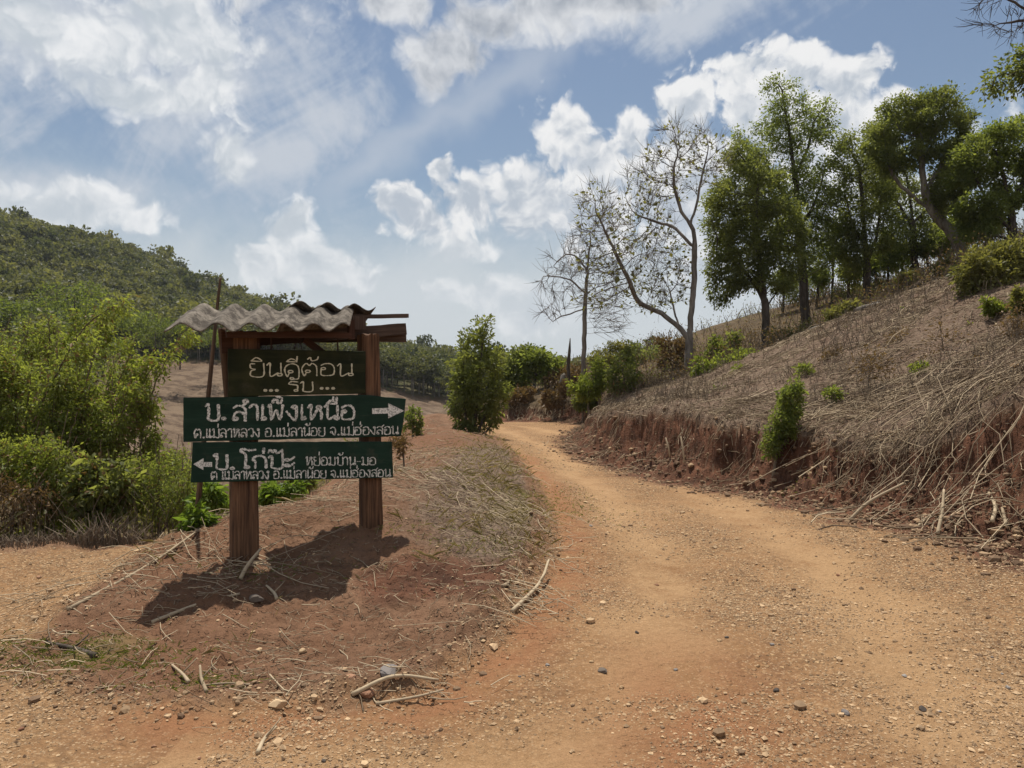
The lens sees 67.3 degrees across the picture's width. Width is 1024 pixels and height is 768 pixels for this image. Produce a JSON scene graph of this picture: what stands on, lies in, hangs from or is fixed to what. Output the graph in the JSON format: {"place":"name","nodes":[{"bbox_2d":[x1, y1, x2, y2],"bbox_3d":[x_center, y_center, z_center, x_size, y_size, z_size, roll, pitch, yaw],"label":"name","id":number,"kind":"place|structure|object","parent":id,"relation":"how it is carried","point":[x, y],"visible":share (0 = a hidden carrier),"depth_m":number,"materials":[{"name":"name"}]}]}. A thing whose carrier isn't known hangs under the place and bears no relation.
{"place":"outdoors","nodes":[
{"label":"outdoors","id":0,"kind":"place"},
{"bbox_2d":[0,268,490,490],"bbox_3d":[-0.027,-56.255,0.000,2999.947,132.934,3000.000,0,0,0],"label":"hills","id":1,"kind":"structure","parent":0,"point":[189,378],"depth_m":120.81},
{"bbox_2d":[0,298,20,325],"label":"valley tree","id":2,"kind":"object","parent":1,"relation":"on","point":[7,312],"visible":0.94,"depth_m":90.31,"materials":[{"name":"green plant"}]},
{"bbox_2d":[0,295,60,329],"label":"valley tree","id":3,"kind":"object","parent":1,"relation":"on","point":[31,307],"visible":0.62,"depth_m":91.51,"materials":[{"name":"green plant"}]},
{"bbox_2d":[7,308,74,337],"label":"valley tree","id":4,"kind":"object","parent":1,"relation":"on","point":[16,325],"visible":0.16,"depth_m":86.44,"materials":[{"name":"green plant"}]},
{"bbox_2d":[31,280,109,330],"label":"valley tree","id":5,"kind":"object","parent":1,"relation":"on","point":[62,298],"visible":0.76,"depth_m":96.19,"materials":[{"name":"green plant"}]},
{"bbox_2d":[63,305,134,378],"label":"valley tree","id":6,"kind":"object","parent":1,"relation":"on","point":[122,327],"visible":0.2,"depth_m":97.58,"materials":[{"name":"green plant"}]},
{"bbox_2d":[94,338,137,370],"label":"valley tree","id":7,"kind":"object","parent":1,"relation":"on","point":[120,341],"visible":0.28,"depth_m":87.18,"materials":[{"name":"green plant"}]},
{"bbox_2d":[95,301,157,357],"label":"valley tree","id":8,"kind":"object","parent":1,"relation":"on","point":[141,318],"visible":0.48,"depth_m":104.34,"materials":[{"name":"green plant"}]},
{"bbox_2d":[130,317,173,368],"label":"valley tree","id":9,"kind":"object","parent":1,"relation":"on","point":[146,332],"visible":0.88,"depth_m":108.22,"materials":[{"name":"green plant"}]},
{"bbox_2d":[155,316,192,369],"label":"valley tree","id":10,"kind":"object","parent":1,"relation":"on","point":[177,328],"visible":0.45,"depth_m":110.65,"materials":[{"name":"green plant"}]},
{"bbox_2d":[193,329,218,362],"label":"valley tree","id":11,"kind":"object","parent":1,"relation":"on","point":[206,341],"visible":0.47,"depth_m":118.20,"materials":[{"name":"green plant"}]},
{"bbox_2d":[0,205,662,417],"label":"forest","id":12,"kind":"object","parent":1,"relation":"on","point":[35,253],"depth_m":220.03,"materials":[{"name":"green plant"}]},
{"bbox_2d":[384,352,404,388],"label":"forest edge tree","id":13,"kind":"object","parent":1,"relation":"on","point":[393,366],"visible":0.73,"depth_m":148.02,"materials":[{"name":"green plant"}]},
{"bbox_2d":[398,358,428,396],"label":"forest edge tree","id":14,"kind":"object","parent":1,"relation":"on","point":[414,373],"visible":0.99,"depth_m":146.18,"materials":[{"name":"green plant"}]},
{"bbox_2d":[412,350,441,395],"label":"forest edge tree","id":15,"kind":"object","parent":1,"relation":"on","point":[428,360],"visible":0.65,"depth_m":150.23,"materials":[{"name":"green plant"}]},
{"bbox_2d":[433,367,454,401],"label":"forest edge tree","id":16,"kind":"object","parent":1,"relation":"on","point":[442,381],"visible":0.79,"depth_m":147.50,"materials":[{"name":"green plant"}]},
{"bbox_2d":[0,413,546,700],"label":"ground","id":17,"kind":"structure","parent":0,"point":[367,554],"depth_m":5.41,"materials":[{"name":"brown soil"}]},
{"bbox_2d":[0,312,20,438],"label":"bush","id":18,"kind":"object","parent":17,"relation":"on","point":[2,356],"visible":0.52,"depth_m":10.07,"materials":[{"name":"green plant"}]},
{"bbox_2d":[0,456,64,538],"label":"bush","id":19,"kind":"object","parent":17,"relation":"on","point":[10,513],"visible":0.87,"depth_m":8.29,"materials":[{"name":"green plant"}]},
{"bbox_2d":[0,312,67,528],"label":"bush","id":20,"kind":"object","parent":17,"relation":"on","point":[34,349],"visible":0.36,"depth_m":11.55,"materials":[{"name":"green plant"}]},
{"bbox_2d":[0,410,85,536],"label":"bush","id":21,"kind":"object","parent":17,"relation":"on","point":[27,473],"visible":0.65,"depth_m":8.59,"materials":[{"name":"green plant"}]},
{"bbox_2d":[0,308,88,527],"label":"bush","id":22,"kind":"object","parent":17,"relation":"on","point":[63,351],"visible":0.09,"depth_m":12.93,"materials":[{"name":"green plant"}]},
{"bbox_2d":[0,292,140,519],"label":"bush","id":23,"kind":"object","parent":17,"relation":"on","point":[55,388],"visible":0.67,"depth_m":10.14,"materials":[{"name":"green plant"}]},
{"bbox_2d":[45,634,98,657],"bbox_3d":[-2.618,1.567,4.646,0.460,0.082,0.129,0,0,27],"label":"stick","id":24,"kind":"object","parent":17,"relation":"on","point":[66,646],"visible":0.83,"depth_m":4.62,"materials":[{"name":"grey wood"}]},
{"bbox_2d":[31,303,148,524],"bbox_3d":[-6.006,0.622,10.969,1.467,3.554,0.876,0,0,0],"label":"bush","id":25,"kind":"object","parent":17,"relation":"on","point":[128,350],"visible":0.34,"depth_m":10.97,"materials":[{"name":"green plant"}]},
{"bbox_2d":[45,358,151,530],"bbox_3d":[-5.549,0.880,10.390,1.472,2.633,1.002,0,0,0],"label":"bush","id":26,"kind":"object","parent":17,"relation":"on","point":[108,436],"visible":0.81,"depth_m":10.31,"materials":[{"name":"green plant"}]},
{"bbox_2d":[53,439,146,538],"bbox_3d":[-4.592,1.198,8.614,0.948,1.157,0.778,0,0,0],"label":"bush","id":27,"kind":"object","parent":17,"relation":"on","point":[120,477],"visible":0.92,"depth_m":8.48,"materials":[{"name":"green plant"}]},
{"bbox_2d":[71,350,155,430],"bbox_3d":[-7.136,1.179,13.515,1.651,3.678,1.129,0,0,0],"label":"bush","id":28,"kind":"object","parent":17,"relation":"on","point":[109,377],"visible":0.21,"depth_m":13.43,"materials":[{"name":"green plant"}]},
{"bbox_2d":[66,528,200,610],"bbox_3d":[-2.809,1.389,5.892,0.087,0.304,1.442,0,0,13],"label":"stick","id":29,"kind":"object","parent":17,"relation":"on","point":[76,604],"visible":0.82,"depth_m":5.77,"materials":[{"name":"wood"}]},
{"bbox_2d":[99,326,201,513],"bbox_3d":[-5.085,0.680,10.827,1.352,3.153,0.922,0,0,-25],"label":"bush","id":30,"kind":"object","parent":17,"relation":"on","point":[152,407],"visible":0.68,"depth_m":10.78,"materials":[{"name":"green plant"}]},
{"bbox_2d":[114,436,208,534],"bbox_3d":[-4.014,1.225,8.980,1.217,1.240,0.857,0,0,0],"label":"bush","id":31,"kind":"object","parent":17,"relation":"on","point":[157,478],"visible":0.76,"depth_m":8.94,"materials":[{"name":"green plant"}]},
{"bbox_2d":[0,472,332,549],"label":"dry stems","id":32,"kind":"object","parent":17,"relation":"on","point":[87,538],"visible":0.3,"depth_m":8.14,"materials":[{"name":"brown plant"}]},
{"bbox_2d":[141,427,195,529],"bbox_3d":[-4.923,1.453,11.257,1.251,1.701,0.863,0,0,0],"label":"bush","id":33,"kind":"object","parent":17,"relation":"on","point":[169,456],"visible":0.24,"depth_m":11.16,"materials":[{"name":"green plant"}]},
{"bbox_2d":[172,498,222,531],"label":"herb","id":34,"kind":"object","parent":17,"relation":"on","point":[192,518],"visible":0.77,"depth_m":6.81,"materials":[{"name":"green plant"}]},
{"bbox_2d":[180,482,228,514],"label":"herb","id":35,"kind":"object","parent":17,"relation":"on","point":[214,496],"visible":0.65,"depth_m":8.54,"materials":[{"name":"green plant"}]},
{"bbox_2d":[195,277,220,512],"bbox_3d":[-2.748,0.245,6.914,0.258,2.424,0.050,0,0,-27],"label":"wooden stake","id":36,"kind":"object","parent":17,"relation":"on","point":[208,394],"visible":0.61,"depth_m":6.93,"materials":[{"name":"brown wood"}]},
{"bbox_2d":[218,328,227,396],"bbox_3d":[-2.336,0.517,6.487,0.276,1.978,0.068,0,0,-29],"label":"wooden stake","id":37,"kind":"object","parent":17,"relation":"on","point":[224,361],"visible":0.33,"depth_m":6.42,"materials":[{"name":"brown wood"}]},
{"bbox_2d":[258,480,311,506],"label":"herb","id":38,"kind":"object","parent":17,"relation":"on","point":[270,492],"visible":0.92,"depth_m":8.82,"materials":[{"name":"green plant"}]},
{"bbox_2d":[0,457,569,724],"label":"clods","id":39,"kind":"object","parent":17,"relation":"on","point":[124,709],"visible":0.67,"depth_m":4.24,"materials":[{"name":"soil"}]},
{"bbox_2d":[164,301,408,564],"bbox_3d":[-1.873,0.566,6.602,2.145,2.569,1.113,0,0,-30],"label":"village sign","id":40,"kind":"object","parent":17,"relation":"on","point":[250,410],"visible":0.99,"depth_m":6.31,"materials":[{"name":"green wood"}]},
{"bbox_2d":[0,412,596,728],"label":"mound straw","id":41,"kind":"object","parent":17,"relation":"on","point":[405,471],"visible":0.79,"depth_m":5.76,"materials":[{"name":"beige plant"}]},
{"bbox_2d":[75,430,561,667],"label":"dry grass","id":42,"kind":"structure","parent":17,"relation":"on","point":[506,483],"depth_m":7.78,"materials":[{"name":"beige plant"}]},
{"bbox_2d":[351,659,438,696],"bbox_3d":[-0.610,1.534,4.028,0.460,0.147,0.068,0,0,-24],"label":"stick","id":43,"kind":"object","parent":17,"relation":"on","point":[368,686],"visible":1,"depth_m":3.99,"materials":[{"name":"wood"}]},
{"bbox_2d":[383,430,415,469],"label":"dry bush","id":44,"kind":"object","parent":17,"relation":"on","point":[399,444],"visible":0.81,"depth_m":9.75,"materials":[{"name":"brown plant"}]},
{"bbox_2d":[402,404,424,436],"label":"bush","id":45,"kind":"object","parent":17,"relation":"on","point":[411,419],"visible":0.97,"depth_m":19.96,"materials":[{"name":"green plant"}]},
{"bbox_2d":[0,427,850,695],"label":"green grass","id":46,"kind":"structure","parent":17,"relation":"on","point":[99,658],"depth_m":4.53,"materials":[{"name":"green plant"}]},
{"bbox_2d":[441,313,515,434],"bbox_3d":[-0.939,-0.164,21.980,2.018,3.735,2.058,0,0,16],"label":"roadside shrub","id":47,"kind":"object","parent":17,"relation":"on","point":[473,406],"visible":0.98,"depth_m":21.75,"materials":[{"name":"green plant"}]},
{"bbox_2d":[0,418,1023,767],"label":"dirt road","id":48,"kind":"structure","parent":0,"point":[654,652],"depth_m":4.39,"materials":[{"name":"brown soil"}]},
{"bbox_2d":[376,689,443,704],"bbox_3d":[-0.519,1.598,3.921,0.346,0.066,0.022,0,0,-8],"label":"stick","id":49,"kind":"object","parent":48,"relation":"on","point":[402,699],"visible":0.98,"depth_m":3.91,"materials":[{"name":"wood"}]},
{"bbox_2d":[510,559,549,612],"bbox_3d":[0.184,1.481,5.716,0.091,0.116,1.192,0,0,15],"label":"stick","id":50,"kind":"object","parent":48,"relation":"on","point":[513,609],"visible":0.94,"depth_m":5.51,"materials":[{"name":"wood"}]},
{"bbox_2d":[538,395,1023,580],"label":"bank clods","id":51,"kind":"object","parent":48,"relation":"on","point":[992,558],"visible":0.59,"depth_m":9.45,"materials":[{"name":"soil"}]},
{"bbox_2d":[848,482,903,521],"bbox_3d":[4.199,1.359,8.889,0.612,0.473,0.111,0,0,9],"label":"stick","id":52,"kind":"object","parent":48,"relation":"on","point":[860,509],"visible":0.99,"depth_m":8.85,"materials":[{"name":"wood"}]},
{"bbox_2d":[0,270,1023,553],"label":"hillside terrain","id":53,"kind":"structure","parent":0,"point":[712,460],"depth_m":12.38,"materials":[{"name":"brown soil"}]},
{"bbox_2d":[0,422,403,537],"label":"undergrowth","id":54,"kind":"object","parent":53,"relation":"on","point":[19,532],"visible":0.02,"depth_m":8.88,"materials":[{"name":"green plant"}]},
{"bbox_2d":[495,341,541,391],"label":"tree","id":55,"kind":"object","parent":53,"relation":"on","point":[510,369],"visible":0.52,"depth_m":35.68,"materials":[{"name":"green plant"}]},
{"bbox_2d":[504,383,536,407],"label":"bush","id":56,"kind":"object","parent":53,"relation":"on","point":[521,394],"visible":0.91,"depth_m":33.31,"materials":[{"name":"brown plant"}]},
{"bbox_2d":[512,343,566,390],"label":"tree","id":57,"kind":"object","parent":53,"relation":"on","point":[540,357],"visible":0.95,"depth_m":35.31,"materials":[{"name":"green plant"}]},
{"bbox_2d":[538,379,571,418],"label":"bush","id":58,"kind":"object","parent":53,"relation":"on","point":[550,399],"visible":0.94,"depth_m":31.47,"materials":[{"name":"brown plant"}]},
{"bbox_2d":[540,360,587,388],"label":"bush","id":59,"kind":"object","parent":53,"relation":"on","point":[564,370],"visible":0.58,"depth_m":34.85,"materials":[{"name":"green plant"}]},
{"bbox_2d":[526,216,631,376],"bbox_3d":[2.937,-3.419,32.958,4.831,7.630,2.999,0,0,0],"label":"bare tree","id":60,"kind":"object","parent":53,"relation":"on","point":[584,343],"visible":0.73,"depth_m":32.94,"materials":[{"name":"grey plant"}]},
{"bbox_2d":[571,383,601,422],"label":"bush","id":61,"kind":"object","parent":53,"relation":"on","point":[578,406],"visible":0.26,"depth_m":29.70,"materials":[{"name":"green plant"}]},
{"bbox_2d":[565,353,609,413],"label":"bush","id":62,"kind":"object","parent":53,"relation":"on","point":[594,386],"visible":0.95,"depth_m":26.90,"materials":[{"name":"green plant"}]},
{"bbox_2d":[586,339,634,366],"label":"bush","id":63,"kind":"object","parent":53,"relation":"on","point":[609,353],"visible":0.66,"depth_m":35.82,"materials":[{"name":"green plant"}]},
{"bbox_2d":[602,339,643,399],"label":"bush","id":64,"kind":"object","parent":53,"relation":"on","point":[619,369],"visible":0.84,"depth_m":25.88,"materials":[{"name":"green plant"}]},
{"bbox_2d":[626,339,661,363],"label":"bush","id":65,"kind":"object","parent":53,"relation":"on","point":[648,352],"visible":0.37,"depth_m":35.79,"materials":[{"name":"green plant"}]},
{"bbox_2d":[566,109,738,373],"bbox_3d":[5.054,-5.100,27.905,6.327,9.776,4.336,0,0,0],"label":"bare tree","id":66,"kind":"object","parent":53,"relation":"on","point":[687,335],"visible":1,"depth_m":27.90,"materials":[{"name":"grey plant"}]},
{"bbox_2d":[653,334,684,368],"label":"bush","id":67,"kind":"object","parent":53,"relation":"on","point":[678,346],"visible":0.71,"depth_m":29.91,"materials":[{"name":"brown plant"}]},
{"bbox_2d":[687,346,759,376],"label":"bush","id":68,"kind":"object","parent":53,"relation":"on","point":[698,368],"visible":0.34,"depth_m":23.43,"materials":[{"name":"green plant"}]},
{"bbox_2d":[703,328,744,360],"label":"bush","id":69,"kind":"object","parent":53,"relation":"on","point":[720,343],"visible":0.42,"depth_m":30.90,"materials":[{"name":"green plant"}]},
{"bbox_2d":[472,379,1023,534],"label":"bank roots","id":70,"kind":"object","parent":53,"relation":"on","point":[883,455],"visible":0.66,"depth_m":10.05,"materials":[{"name":"plant"}]},
{"bbox_2d":[696,134,817,348],"bbox_3d":[9.595,-5.436,30.082,4.845,8.525,3.371,0,0,0],"label":"leafy tree","id":71,"kind":"object","parent":53,"relation":"on","point":[761,251],"visible":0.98,"depth_m":29.58,"materials":[{"name":"green plant"}]},
{"bbox_2d":[519,219,1023,395],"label":"dry brush","id":72,"kind":"object","parent":53,"relation":"on","point":[918,281],"visible":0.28,"depth_m":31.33,"materials":[{"name":"brown plant"}]},
{"bbox_2d":[757,375,808,475],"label":"bank shrub","id":73,"kind":"object","parent":53,"relation":"on","point":[785,419],"visible":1,"depth_m":11.26,"materials":[{"name":"green plant"}]},
{"bbox_2d":[767,269,798,313],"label":"sapling","id":74,"kind":"object","parent":53,"relation":"on","point":[792,291],"visible":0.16,"depth_m":39.86,"materials":[{"name":"green plant"}]},
{"bbox_2d":[763,318,814,343],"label":"bush","id":75,"kind":"object","parent":53,"relation":"on","point":[787,331],"visible":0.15,"depth_m":28.95,"materials":[{"name":"green plant"}]},
{"bbox_2d":[730,68,853,326],"bbox_3d":[11.916,-7.940,32.938,5.570,11.195,3.162,0,0,0],"label":"leafy tree","id":76,"kind":"object","parent":53,"relation":"on","point":[813,133],"visible":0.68,"depth_m":32.70,"materials":[{"name":"green plant"}]},
{"bbox_2d":[585,260,1023,484],"bbox_3d":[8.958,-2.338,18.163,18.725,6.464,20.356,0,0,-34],"label":"dry weeds","id":77,"kind":"object","parent":53,"relation":"on","point":[839,327],"visible":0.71,"depth_m":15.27,"materials":[{"name":"brown plant"}]},
{"bbox_2d":[807,266,834,306],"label":"sapling","id":78,"kind":"object","parent":53,"relation":"on","point":[818,282],"visible":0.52,"depth_m":38.84,"materials":[{"name":"green plant"}]},
{"bbox_2d":[809,221,841,303],"bbox_3d":[15.657,-6.088,37.996,2.465,4.526,2.110,0,0,0],"label":"sapling","id":79,"kind":"object","parent":53,"relation":"on","point":[829,279],"visible":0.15,"depth_m":37.95,"materials":[{"name":"green plant"}]},
{"bbox_2d":[820,384,848,402],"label":"weed","id":80,"kind":"object","parent":53,"relation":"on","point":[828,391],"visible":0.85,"depth_m":12.18,"materials":[{"name":"green plant"}]},
{"bbox_2d":[656,339,1023,551],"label":"cut stalks","id":81,"kind":"object","parent":53,"relation":"on","point":[955,388],"visible":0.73,"depth_m":9.32,"materials":[{"name":"plant"}]},
{"bbox_2d":[821,297,863,321],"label":"bush","id":82,"kind":"object","parent":53,"relation":"on","point":[828,313],"visible":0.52,"depth_m":23.87,"materials":[{"name":"green plant"}]},
{"bbox_2d":[832,256,862,297],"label":"sapling","id":83,"kind":"object","parent":53,"relation":"on","point":[855,282],"visible":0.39,"depth_m":34.95,"materials":[{"name":"green plant"}]},
{"bbox_2d":[828,272,890,302],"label":"bush","id":84,"kind":"object","parent":53,"relation":"on","point":[841,295],"visible":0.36,"depth_m":36.82,"materials":[{"name":"green plant"}]},
{"bbox_2d":[821,119,909,304],"bbox_3d":[15.130,-7.291,32.962,3.818,8.461,2.743,0,0,0],"label":"leafy tree","id":85,"kind":"object","parent":53,"relation":"on","point":[861,237],"visible":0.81,"depth_m":32.72,"materials":[{"name":"green plant"}]},
{"bbox_2d":[846,341,906,391],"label":"dry bush","id":86,"kind":"object","parent":53,"relation":"on","point":[869,371],"visible":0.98,"depth_m":12.59,"materials":[{"name":"brown plant"}]},
{"bbox_2d":[871,239,906,284],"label":"sapling","id":87,"kind":"object","parent":53,"relation":"on","point":[885,265],"visible":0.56,"depth_m":35.70,"materials":[{"name":"green plant"}]},
{"bbox_2d":[854,115,948,269],"bbox_3d":[18.757,-8.732,35.935,5.620,7.723,2.944,0,0,0],"label":"leafy tree","id":88,"kind":"object","parent":53,"relation":"on","point":[912,225],"visible":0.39,"depth_m":35.78,"materials":[{"name":"green plant"}]},
{"bbox_2d":[888,264,921,287],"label":"bush","id":89,"kind":"object","parent":53,"relation":"on","point":[908,273],"visible":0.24,"depth_m":32.85,"materials":[{"name":"green plant"}]},
{"bbox_2d":[853,79,985,260],"bbox_3d":[15.312,-7.896,29.027,4.886,6.933,2.213,0,0,0],"label":"leaning tree","id":90,"kind":"object","parent":53,"relation":"on","point":[918,124],"visible":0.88,"depth_m":28.76,"materials":[{"name":"green plant"}]},
{"bbox_2d":[918,223,951,258],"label":"sapling","id":91,"kind":"object","parent":53,"relation":"on","point":[933,242],"visible":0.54,"depth_m":33.94,"materials":[{"name":"green plant"}]},
{"bbox_2d":[910,315,968,361],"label":"dry bush","id":92,"kind":"object","parent":53,"relation":"on","point":[939,335],"visible":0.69,"depth_m":13.18,"materials":[{"name":"brown plant"}]},
{"bbox_2d":[928,253,962,276],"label":"bush","id":93,"kind":"object","parent":53,"relation":"on","point":[948,262],"visible":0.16,"depth_m":26.91,"materials":[{"name":"green plant"}]},
{"bbox_2d":[935,112,1023,247],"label":"leafy tree","id":94,"kind":"object","parent":53,"relation":"on","point":[982,211],"visible":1,"depth_m":26.82,"materials":[{"name":"green plant"}]},
{"bbox_2d":[945,231,1023,299],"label":"dense shrub","id":95,"kind":"object","parent":53,"relation":"on","point":[1006,259],"visible":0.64,"depth_m":15.29,"materials":[{"name":"green plant"}]},
{"bbox_2d":[956,0,1023,49],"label":"bare tree","id":96,"kind":"object","parent":53,"relation":"on","point":[1011,21],"visible":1,"depth_m":16.99,"materials":[{"name":"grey plant"}]},
{"bbox_2d":[978,294,1009,319],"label":"bush","id":97,"kind":"object","parent":53,"relation":"on","point":[993,308],"visible":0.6,"depth_m":13.48,"materials":[{"name":"green plant"}]},
{"bbox_2d":[969,43,1023,108],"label":"overhanging tree","id":98,"kind":"object","parent":53,"relation":"on","point":[1017,72],"visible":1,"depth_m":20.03,"materials":[{"name":"green plant"}]},
{"bbox_2d":[994,301,1023,339],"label":"dry bush","id":99,"kind":"object","parent":53,"relation":"on","point":[1010,317],"visible":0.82,"depth_m":12.02,"materials":[{"name":"brown plant"}]},
{"bbox_2d":[1006,283,1023,316],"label":"bush","id":100,"kind":"object","parent":53,"relation":"on","point":[1016,294],"visible":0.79,"depth_m":12.98,"materials":[{"name":"green plant"}]},
{"bbox_2d":[0,0,1023,360],"label":"sky","id":101,"kind":"structure","parent":0,"point":[415,158],"materials":[{"name":"blue"}]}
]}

